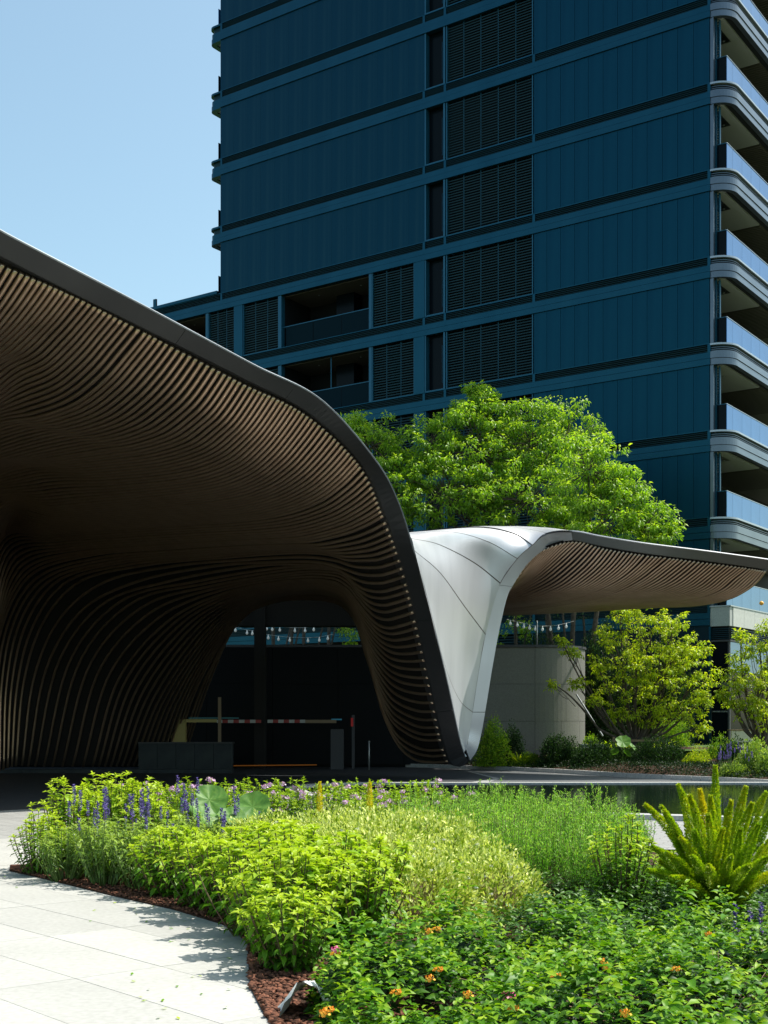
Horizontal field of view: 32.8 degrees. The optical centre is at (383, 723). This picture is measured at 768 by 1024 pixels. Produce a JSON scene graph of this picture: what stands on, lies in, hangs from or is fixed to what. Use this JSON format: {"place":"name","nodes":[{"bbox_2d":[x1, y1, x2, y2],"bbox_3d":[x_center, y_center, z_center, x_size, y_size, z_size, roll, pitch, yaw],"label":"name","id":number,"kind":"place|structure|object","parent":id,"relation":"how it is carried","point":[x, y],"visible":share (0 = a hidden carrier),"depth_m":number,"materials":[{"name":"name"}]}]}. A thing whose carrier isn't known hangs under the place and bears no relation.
{"place":"outdoors","nodes":[
{"label":"outdoors","id":0,"kind":"place"},
{"bbox_2d":[0,0,220,307],"label":"sky","id":1,"kind":"structure","parent":0,"point":[110,134],"materials":[{"name":"blue"}]},
{"bbox_2d":[0,767,492,809],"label":"driveway","id":2,"kind":"structure","parent":0,"point":[18,791],"depth_m":38.65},
{"bbox_2d":[0,769,232,772],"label":"raised kerb","id":3,"kind":"structure","parent":2,"relation":"on","point":[117,770],"depth_m":42.00,"materials":[{"name":"concrete"}]},
{"bbox_2d":[138,742,233,768],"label":"planter wall","id":4,"kind":"structure","parent":2,"relation":"on","point":[185,755],"depth_m":43.00,"materials":[{"name":"grey stone"}]},
{"bbox_2d":[171,719,260,741],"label":"boom barrier","id":5,"kind":"object","parent":2,"relation":"on","point":[180,733],"visible":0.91,"depth_m":45.45,"materials":[{"name":"yellow"}]},
{"bbox_2d":[268,719,343,768],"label":"boom barrier","id":6,"kind":"object","parent":2,"relation":"on","point":[337,748],"visible":1,"depth_m":45.65,"materials":[{"name":"grey"}]},
{"bbox_2d":[0,229,767,770],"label":"entrance canopy","id":7,"kind":"object","parent":2,"relation":"on","point":[178,503],"visible":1,"depth_m":34.63,"materials":[{"name":"wood"}]},
{"bbox_2d":[0,837,767,1023],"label":"footpath","id":8,"kind":"structure","parent":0,"point":[64,959],"depth_m":8.77,"materials":[{"name":"grey"}]},
{"bbox_2d":[0,769,767,848],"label":"plaza paving","id":9,"kind":"structure","parent":0,"point":[11,821],"depth_m":20.91,"materials":[{"name":"concrete"}]},
{"bbox_2d":[150,260,424,644],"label":"loggia block","id":10,"kind":"structure","parent":9,"relation":"on","point":[281,321],"depth_m":65.96,"materials":[{"name":"blue metal"}]},
{"bbox_2d":[13,645,585,766],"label":"curved garden wall","id":11,"kind":"structure","parent":9,"relation":"on","point":[316,682],"depth_m":47.62,"materials":[{"name":"concrete"}]},
{"bbox_2d":[327,627,358,644],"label":"background tree","id":12,"kind":"object","parent":9,"relation":"on","point":[347,630],"visible":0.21,"depth_m":55.45,"materials":[{"name":"green plant"}]},
{"bbox_2d":[211,0,767,744],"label":"apartment tower","id":13,"kind":"structure","parent":9,"relation":"on","point":[565,200],"depth_m":58.68,"materials":[{"name":"blue"}]},
{"bbox_2d":[425,332,445,391],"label":"window frame","id":14,"kind":"structure","parent":13,"relation":"in","point":[433,345],"depth_m":62.06,"materials":[{"name":"metal"}]},
{"bbox_2d":[425,256,445,316],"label":"window frame","id":15,"kind":"structure","parent":13,"relation":"in","point":[433,270],"depth_m":62.06,"materials":[{"name":"metal"}]},
{"bbox_2d":[425,179,445,240],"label":"window frame","id":16,"kind":"structure","parent":13,"relation":"in","point":[433,194],"depth_m":62.06,"materials":[{"name":"metal"}]},
{"bbox_2d":[425,103,445,165],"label":"window frame","id":17,"kind":"structure","parent":13,"relation":"in","point":[433,119],"depth_m":62.06,"materials":[{"name":"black metal"}]},
{"bbox_2d":[425,27,445,89],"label":"window frame","id":18,"kind":"structure","parent":13,"relation":"in","point":[433,43],"depth_m":62.06,"materials":[{"name":"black metal"}]},
{"bbox_2d":[712,642,727,681],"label":"window pane","id":19,"kind":"structure","parent":13,"relation":"in","point":[719,660],"depth_m":53.83,"materials":[{"name":"black glass"}]},
{"bbox_2d":[712,687,727,743],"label":"window pane","id":20,"kind":"structure","parent":13,"relation":"in","point":[719,717],"depth_m":53.87,"materials":[{"name":"black glass"}]},
{"bbox_2d":[731,673,767,743],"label":"window pane","id":21,"kind":"structure","parent":13,"relation":"in","point":[735,725],"depth_m":54.84,"materials":[{"name":"glass"}]},
{"bbox_2d":[496,615,535,644],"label":"background tree","id":22,"kind":"object","parent":9,"relation":"on","point":[515,630],"visible":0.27,"depth_m":53.88,"materials":[{"name":"green plant"}]},
{"bbox_2d":[286,782,767,821],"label":"reflecting pool","id":23,"kind":"structure","parent":9,"relation":"on","point":[654,795],"depth_m":30.08,"materials":[{"name":"black liquid"}]},
{"bbox_2d":[405,764,767,781],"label":"garden kerb","id":24,"kind":"structure","parent":9,"relation":"on","point":[637,775],"depth_m":39.97,"materials":[{"name":"stone"}]},
{"bbox_2d":[9,851,767,1023],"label":"garden bed soil","id":25,"kind":"structure","parent":0,"point":[407,997],"depth_m":9.58,"materials":[{"name":"soil"}]},
{"bbox_2d":[7,809,66,875],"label":"leafy shrub","id":26,"kind":"object","parent":25,"relation":"on","point":[41,821],"visible":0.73,"depth_m":13.71,"materials":[{"name":"green plant"}]},
{"bbox_2d":[26,800,100,881],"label":"sage plant","id":27,"kind":"object","parent":25,"relation":"on","point":[70,869],"visible":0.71,"depth_m":13.22,"materials":[{"name":"green plant"}]},
{"bbox_2d":[27,776,107,866],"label":"leafy shrub","id":28,"kind":"object","parent":25,"relation":"on","point":[62,812],"visible":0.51,"depth_m":14.29,"materials":[{"name":"green plant"}]},
{"bbox_2d":[62,784,118,874],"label":"sage plant","id":29,"kind":"object","parent":25,"relation":"on","point":[89,818],"visible":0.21,"depth_m":13.62,"materials":[{"name":"green plant"}]},
{"bbox_2d":[69,771,141,834],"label":"leafy shrub","id":30,"kind":"object","parent":25,"relation":"on","point":[95,781],"visible":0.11,"depth_m":15.47,"materials":[{"name":"green plant"}]},
{"bbox_2d":[66,786,147,885],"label":"sage plant","id":31,"kind":"object","parent":25,"relation":"on","point":[104,871],"visible":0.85,"depth_m":12.80,"materials":[{"name":"green plant"}]},
{"bbox_2d":[70,770,164,832],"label":"leafy shrub","id":32,"kind":"object","parent":25,"relation":"on","point":[113,791],"visible":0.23,"depth_m":14.71,"materials":[{"name":"green plant"}]},
{"bbox_2d":[102,798,178,889],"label":"sage plant","id":33,"kind":"object","parent":25,"relation":"on","point":[135,883],"visible":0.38,"depth_m":12.46,"materials":[{"name":"green plant"}]},
{"bbox_2d":[113,781,179,864],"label":"leafy shrub","id":34,"kind":"object","parent":25,"relation":"on","point":[157,805],"visible":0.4,"depth_m":14.50,"materials":[{"name":"green plant"}]},
{"bbox_2d":[122,780,189,818],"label":"pink lantana","id":35,"kind":"object","parent":25,"relation":"on","point":[168,789],"visible":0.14,"depth_m":17.42,"materials":[{"name":"green plant"}]},
{"bbox_2d":[126,824,206,896],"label":"broadleaf shrub","id":36,"kind":"object","parent":25,"relation":"on","point":[150,879],"visible":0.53,"depth_m":11.96,"materials":[{"name":"green plant"}]},
{"bbox_2d":[127,789,206,879],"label":"sage plant","id":37,"kind":"object","parent":25,"relation":"on","point":[182,820],"visible":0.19,"depth_m":13.10,"materials":[{"name":"green plant"}]},
{"bbox_2d":[166,797,231,845],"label":"sage plant","id":38,"kind":"object","parent":25,"relation":"on","point":[213,822],"visible":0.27,"depth_m":13.59,"materials":[{"name":"purple plant"}]},
{"bbox_2d":[160,776,239,825],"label":"pink lantana","id":39,"kind":"object","parent":25,"relation":"on","point":[210,779],"visible":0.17,"depth_m":17.30,"materials":[{"name":"green plant"}]},
{"bbox_2d":[154,827,253,907],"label":"broadleaf shrub","id":40,"kind":"object","parent":25,"relation":"on","point":[191,899],"visible":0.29,"depth_m":11.19,"materials":[{"name":"green plant"}]},
{"bbox_2d":[9,867,421,1023],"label":"bark mulch","id":41,"kind":"object","parent":25,"relation":"on","point":[256,975],"visible":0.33,"depth_m":8.09,"materials":[{"name":"wood"}]},
{"bbox_2d":[180,785,270,827],"bbox_3d":[-1.968,1.163,15.549,0.980,0.889,2.650,0,0,-16],"label":"ligularia","id":42,"kind":"object","parent":25,"relation":"on","point":[214,798],"visible":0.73,"depth_m":15.05,"materials":[{"name":"green plant"}]},
{"bbox_2d":[174,821,282,917],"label":"broadleaf shrub","id":43,"kind":"object","parent":25,"relation":"on","point":[209,847],"visible":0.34,"depth_m":10.59,"materials":[{"name":"green plant"}]},
{"bbox_2d":[191,840,291,937],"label":"broadleaf shrub","id":44,"kind":"object","parent":25,"relation":"on","point":[229,871],"visible":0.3,"depth_m":9.80,"materials":[{"name":"green plant"}]},
{"bbox_2d":[212,807,304,840],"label":"variegated shrub","id":45,"kind":"object","parent":25,"relation":"on","point":[241,821],"visible":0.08,"depth_m":13.66,"materials":[{"name":"green plant"}]},
{"bbox_2d":[220,777,298,819],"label":"pink lantana","id":46,"kind":"object","parent":25,"relation":"on","point":[266,786],"visible":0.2,"depth_m":17.43,"materials":[{"name":"green plant"}]},
{"bbox_2d":[214,818,322,857],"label":"broadleaf shrub","id":47,"kind":"object","parent":25,"relation":"on","point":[248,828],"visible":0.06,"depth_m":11.28,"materials":[{"name":"green plant"}]},
{"bbox_2d":[222,820,346,882],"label":"broadleaf shrub","id":48,"kind":"object","parent":25,"relation":"on","point":[310,831],"visible":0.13,"depth_m":10.39,"materials":[{"name":"green plant"}]},
{"bbox_2d":[219,846,351,953],"bbox_3d":[-0.669,1.242,9.127,0.958,0.766,0.966,0,0,-44],"label":"broadleaf shrub","id":49,"kind":"object","parent":25,"relation":"on","point":[292,871],"visible":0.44,"depth_m":8.99,"materials":[{"name":"green plant"}]},
{"bbox_2d":[229,876,344,973],"bbox_3d":[-0.632,1.321,8.407,0.734,0.630,0.740,0,0,4],"label":"broadleaf shrub","id":50,"kind":"object","parent":25,"relation":"on","point":[296,945],"visible":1,"depth_m":8.29,"materials":[{"name":"green plant"}]},
{"bbox_2d":[260,790,313,821],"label":"pink lantana","id":51,"kind":"object","parent":25,"relation":"on","point":[292,803],"visible":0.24,"depth_m":16.53,"materials":[{"name":"green plant"}]},
{"bbox_2d":[261,777,337,823],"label":"pink lantana","id":52,"kind":"object","parent":25,"relation":"on","point":[303,797],"visible":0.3,"depth_m":16.48,"materials":[{"name":"green plant"}]},
{"bbox_2d":[278,980,328,1015],"bbox_3d":[-0.429,1.490,7.146,0.318,0.216,0.350,0,0,0],"label":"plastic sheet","id":53,"kind":"object","parent":25,"relation":"on","point":[284,1005],"visible":0.78,"depth_m":7.02,"materials":[{"name":"white"}]},
{"bbox_2d":[276,778,359,823],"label":"pink lantana","id":54,"kind":"object","parent":25,"relation":"on","point":[339,798],"visible":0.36,"depth_m":16.65,"materials":[{"name":"green plant"}]},
{"bbox_2d":[259,829,389,938],"bbox_3d":[-0.460,1.203,9.720,0.992,0.852,1.038,0,0,-37],"label":"broadleaf shrub","id":55,"kind":"object","parent":25,"relation":"on","point":[342,852],"visible":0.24,"depth_m":9.70,"materials":[{"name":"green plant"}]},
{"bbox_2d":[269,800,397,836],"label":"variegated shrub","id":56,"kind":"object","parent":25,"relation":"on","point":[320,815],"visible":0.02,"depth_m":13.85,"materials":[{"name":"green plant"}]},
{"bbox_2d":[304,850,413,951],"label":"broadleaf shrub","id":57,"kind":"object","parent":25,"relation":"on","point":[371,903],"visible":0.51,"depth_m":9.15,"materials":[{"name":"green plant"}]},
{"bbox_2d":[301,830,416,925],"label":"broadleaf shrub","id":58,"kind":"object","parent":25,"relation":"on","point":[402,849],"visible":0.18,"depth_m":10.10,"materials":[{"name":"green plant"}]},
{"bbox_2d":[322,777,396,816],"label":"pink lantana","id":59,"kind":"object","parent":25,"relation":"on","point":[349,785],"visible":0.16,"depth_m":17.10,"materials":[{"name":"green plant"}]},
{"bbox_2d":[293,805,465,916],"bbox_3d":[-0.151,1.168,11.585,1.945,0.905,1.943,0,0,36],"label":"variegated shrub","id":60,"kind":"object","parent":25,"relation":"on","point":[364,831],"visible":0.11,"depth_m":11.48,"materials":[{"name":"green plant"}]},
{"bbox_2d":[348,789,421,819],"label":"pink lantana","id":61,"kind":"object","parent":25,"relation":"on","point":[358,798],"visible":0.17,"depth_m":16.26,"materials":[{"name":"green plant"}]},
{"bbox_2d":[366,779,447,814],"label":"pink lantana","id":62,"kind":"object","parent":25,"relation":"on","point":[381,791],"visible":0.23,"depth_m":16.92,"materials":[{"name":"green plant"}]},
{"bbox_2d":[335,801,501,893],"bbox_3d":[0.310,1.204,12.906,2.182,0.837,2.063,0,0,0],"label":"variegated shrub","id":63,"kind":"object","parent":25,"relation":"on","point":[435,822],"visible":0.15,"depth_m":12.75,"materials":[{"name":"green plant"}]},
{"bbox_2d":[357,840,503,934],"bbox_3d":[0.218,1.266,10.399,1.369,0.696,1.404,0,0,23],"label":"variegated shrub","id":64,"kind":"object","parent":25,"relation":"on","point":[423,867],"visible":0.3,"depth_m":10.19,"materials":[{"name":"green plant"}]},
{"bbox_2d":[392,778,472,808],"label":"pink lantana","id":65,"kind":"object","parent":25,"relation":"on","point":[452,797],"visible":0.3,"depth_m":16.29,"materials":[{"name":"green plant"}]},
{"bbox_2d":[398,816,540,911],"bbox_3d":[0.684,1.228,11.615,1.436,0.784,1.847,0,0,0],"label":"variegated shrub","id":66,"kind":"object","parent":25,"relation":"on","point":[475,838],"visible":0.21,"depth_m":11.44,"materials":[{"name":"green plant"}]},
{"bbox_2d":[418,844,561,926],"bbox_3d":[0.843,1.304,10.705,1.083,0.644,1.137,0,0,-25],"label":"variegated shrub","id":67,"kind":"object","parent":25,"relation":"on","point":[496,871],"visible":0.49,"depth_m":10.54,"materials":[{"name":"green plant"}]},
{"bbox_2d":[467,803,530,863],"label":"rosemary bush","id":68,"kind":"object","parent":25,"relation":"on","point":[489,828],"visible":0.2,"depth_m":12.44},
{"bbox_2d":[481,811,542,889],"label":"rosemary bush","id":69,"kind":"object","parent":25,"relation":"on","point":[525,847],"visible":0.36,"depth_m":11.70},
{"bbox_2d":[489,801,551,879],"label":"rosemary bush","id":70,"kind":"object","parent":25,"relation":"on","point":[538,833],"visible":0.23,"depth_m":12.25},
{"bbox_2d":[302,860,767,1023],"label":"lantana cover","id":71,"kind":"object","parent":25,"relation":"on","point":[405,959],"visible":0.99,"depth_m":6.65,"materials":[{"name":"green plant"}]},
{"bbox_2d":[504,818,568,894],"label":"rosemary bush","id":72,"kind":"object","parent":25,"relation":"on","point":[545,864],"visible":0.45,"depth_m":11.84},
{"bbox_2d":[546,796,595,870],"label":"rosemary bush","id":73,"kind":"object","parent":25,"relation":"on","point":[565,803],"visible":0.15,"depth_m":13.74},
{"bbox_2d":[542,799,601,886],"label":"rosemary bush","id":74,"kind":"object","parent":25,"relation":"on","point":[566,833],"visible":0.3,"depth_m":12.57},
{"bbox_2d":[554,823,606,898],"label":"rosemary bush","id":75,"kind":"object","parent":25,"relation":"on","point":[581,869],"visible":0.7,"depth_m":11.69,"materials":[{"name":"plant"}]},
{"bbox_2d":[549,799,612,878],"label":"rosemary bush","id":76,"kind":"object","parent":25,"relation":"on","point":[573,813],"visible":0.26,"depth_m":13.23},
{"bbox_2d":[557,811,619,893],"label":"rosemary bush","id":77,"kind":"object","parent":25,"relation":"on","point":[585,836],"visible":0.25,"depth_m":12.20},
{"bbox_2d":[557,783,623,820],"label":"rosemary bush","id":78,"kind":"object","parent":25,"relation":"on","point":[589,805],"visible":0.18,"depth_m":14.64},
{"bbox_2d":[456,870,767,975],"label":"dark ground cover","id":79,"kind":"object","parent":25,"relation":"on","point":[655,911],"visible":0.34,"depth_m":9.54,"materials":[{"name":"green plant"}]},
{"bbox_2d":[587,804,649,863],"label":"rosemary bush","id":80,"kind":"object","parent":25,"relation":"on","point":[617,820],"visible":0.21,"depth_m":12.59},
{"bbox_2d":[583,813,658,914],"bbox_3d":[1.954,1.168,10.767,0.646,0.871,0.641,0,0,0],"label":"green sage","id":81,"kind":"object","parent":25,"relation":"on","point":[626,853],"visible":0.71,"depth_m":10.70,"materials":[{"name":"green plant"}]},
{"bbox_2d":[597,803,655,860],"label":"rosemary bush","id":82,"kind":"object","parent":25,"relation":"on","point":[623,813],"visible":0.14,"depth_m":13.18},
{"bbox_2d":[514,848,767,924],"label":"dark ground cover","id":83,"kind":"object","parent":25,"relation":"on","point":[555,884],"visible":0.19,"depth_m":10.77,"materials":[{"name":"green plant"}]},
{"bbox_2d":[614,849,675,899],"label":"plant","id":84,"kind":"object","parent":25,"relation":"on","point":[655,879],"visible":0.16,"depth_m":11.12,"materials":[{"name":"green plant"}]},
{"bbox_2d":[643,764,767,921],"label":"foxtail fern","id":85,"kind":"object","parent":25,"relation":"on","point":[711,850],"visible":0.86,"depth_m":10.25,"materials":[{"name":"plant"}]},
{"bbox_2d":[714,901,767,972],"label":"dark blue sage","id":86,"kind":"object","parent":25,"relation":"on","point":[750,918],"visible":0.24,"depth_m":8.34,"materials":[{"name":"green plant"}]},
{"bbox_2d":[463,769,688,781],"bbox_3d":[5.800,1.598,41.350,6.400,0.001,11.300,0,0,0],"label":"driveway apron","id":87,"kind":"object","parent":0,"point":[513,776],"visible":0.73,"depth_m":38.61,"materials":[{"name":"concrete"}]},
{"bbox_2d":[406,941,767,1023],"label":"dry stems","id":88,"kind":"object","parent":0,"point":[569,1018],"visible":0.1,"depth_m":7.03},
{"bbox_2d":[440,747,767,778],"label":"planted bank","id":89,"kind":"structure","parent":0,"point":[610,769],"depth_m":40.09,"materials":[{"name":"soil"}]},
{"bbox_2d":[472,715,514,767],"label":"round shrub","id":90,"kind":"object","parent":89,"relation":"on","point":[491,748],"visible":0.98,"depth_m":44.82,"materials":[{"name":"green plant"}]},
{"bbox_2d":[502,718,526,763],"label":"dark shrub","id":91,"kind":"object","parent":89,"relation":"on","point":[515,741],"visible":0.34,"depth_m":45.63,"materials":[{"name":"green plant"}]},
{"bbox_2d":[517,615,566,644],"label":"evergreen screen","id":92,"kind":"object","parent":89,"relation":"on","point":[539,640],"visible":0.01,"depth_m":52.67,"materials":[{"name":"green plant"}]},
{"bbox_2d":[536,731,580,767],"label":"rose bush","id":93,"kind":"object","parent":89,"relation":"on","point":[555,752],"visible":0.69,"depth_m":43.35,"materials":[{"name":"green plant"}]},
{"bbox_2d":[421,755,767,778],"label":"ground cover","id":94,"kind":"object","parent":89,"relation":"on","point":[707,764],"visible":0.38,"depth_m":38.83,"materials":[{"name":"green plant"}]},
{"bbox_2d":[568,733,627,768],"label":"dark shrub","id":95,"kind":"object","parent":89,"relation":"on","point":[589,753],"visible":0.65,"depth_m":42.28,"materials":[{"name":"green plant"}]},
{"bbox_2d":[580,611,637,744],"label":"evergreen screen","id":96,"kind":"object","parent":89,"relation":"on","point":[597,720],"visible":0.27,"depth_m":51.48,"materials":[{"name":"green plant"}]},
{"bbox_2d":[610,735,634,760],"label":"ligularia","id":97,"kind":"object","parent":89,"relation":"on","point":[624,741],"visible":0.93,"depth_m":41.71,"materials":[{"name":"green plant"}]},
{"bbox_2d":[543,608,723,746],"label":"garden tree","id":98,"kind":"object","parent":89,"relation":"on","point":[673,664],"visible":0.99,"depth_m":45.20,"materials":[{"name":"green plant"}]},
{"bbox_2d":[629,733,687,764],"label":"dark shrub","id":99,"kind":"object","parent":89,"relation":"on","point":[653,751],"visible":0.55,"depth_m":40.80,"materials":[{"name":"green plant"}]},
{"bbox_2d":[656,713,690,746],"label":"shrub","id":100,"kind":"object","parent":89,"relation":"on","point":[680,737],"visible":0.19,"depth_m":49.30,"materials":[{"name":"green plant"}]},
{"bbox_2d":[681,744,712,763],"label":"golden shrub","id":101,"kind":"object","parent":89,"relation":"on","point":[696,757],"visible":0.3,"depth_m":39.93,"materials":[{"name":"yellow plant"}]},
{"bbox_2d":[714,731,749,760],"bbox_3d":[10.786,0.874,40.039,1.318,1.338,0.972,0,0,26],"label":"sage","id":102,"kind":"object","parent":89,"relation":"on","point":[723,747],"visible":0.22,"depth_m":39.98,"materials":[{"name":"purple plant"}]},
{"bbox_2d":[718,741,752,776],"bbox_3d":[9.692,1.002,35.989,0.995,1.038,0.766,0,0,0],"label":"blue sage","id":103,"kind":"object","parent":89,"relation":"on","point":[726,767],"visible":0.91,"depth_m":35.88,"materials":[{"name":"green plant"}]},
{"bbox_2d":[712,618,767,749],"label":"garden tree","id":104,"kind":"object","parent":89,"relation":"on","point":[760,686],"visible":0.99,"depth_m":42.30,"materials":[{"name":"green plant"}]},
{"bbox_2d":[733,735,767,772],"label":"white edged shrub","id":105,"kind":"object","parent":89,"relation":"on","point":[755,748],"visible":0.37,"depth_m":36.38,"materials":[{"name":"green plant"}]},
{"bbox_2d":[534,744,767,750],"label":"lawn","id":106,"kind":"structure","parent":0,"point":[686,749],"depth_m":44.21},
{"bbox_2d":[337,380,687,694],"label":"shade tree","id":107,"kind":"object","parent":106,"relation":"on","point":[567,507],"visible":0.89,"depth_m":49.38,"materials":[{"name":"green plant"}]},
{"bbox_2d":[639,610,695,745],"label":"evergreen screen","id":108,"kind":"object","parent":106,"relation":"on","point":[679,697],"visible":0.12,"depth_m":50.80,"materials":[{"name":"green plant"}]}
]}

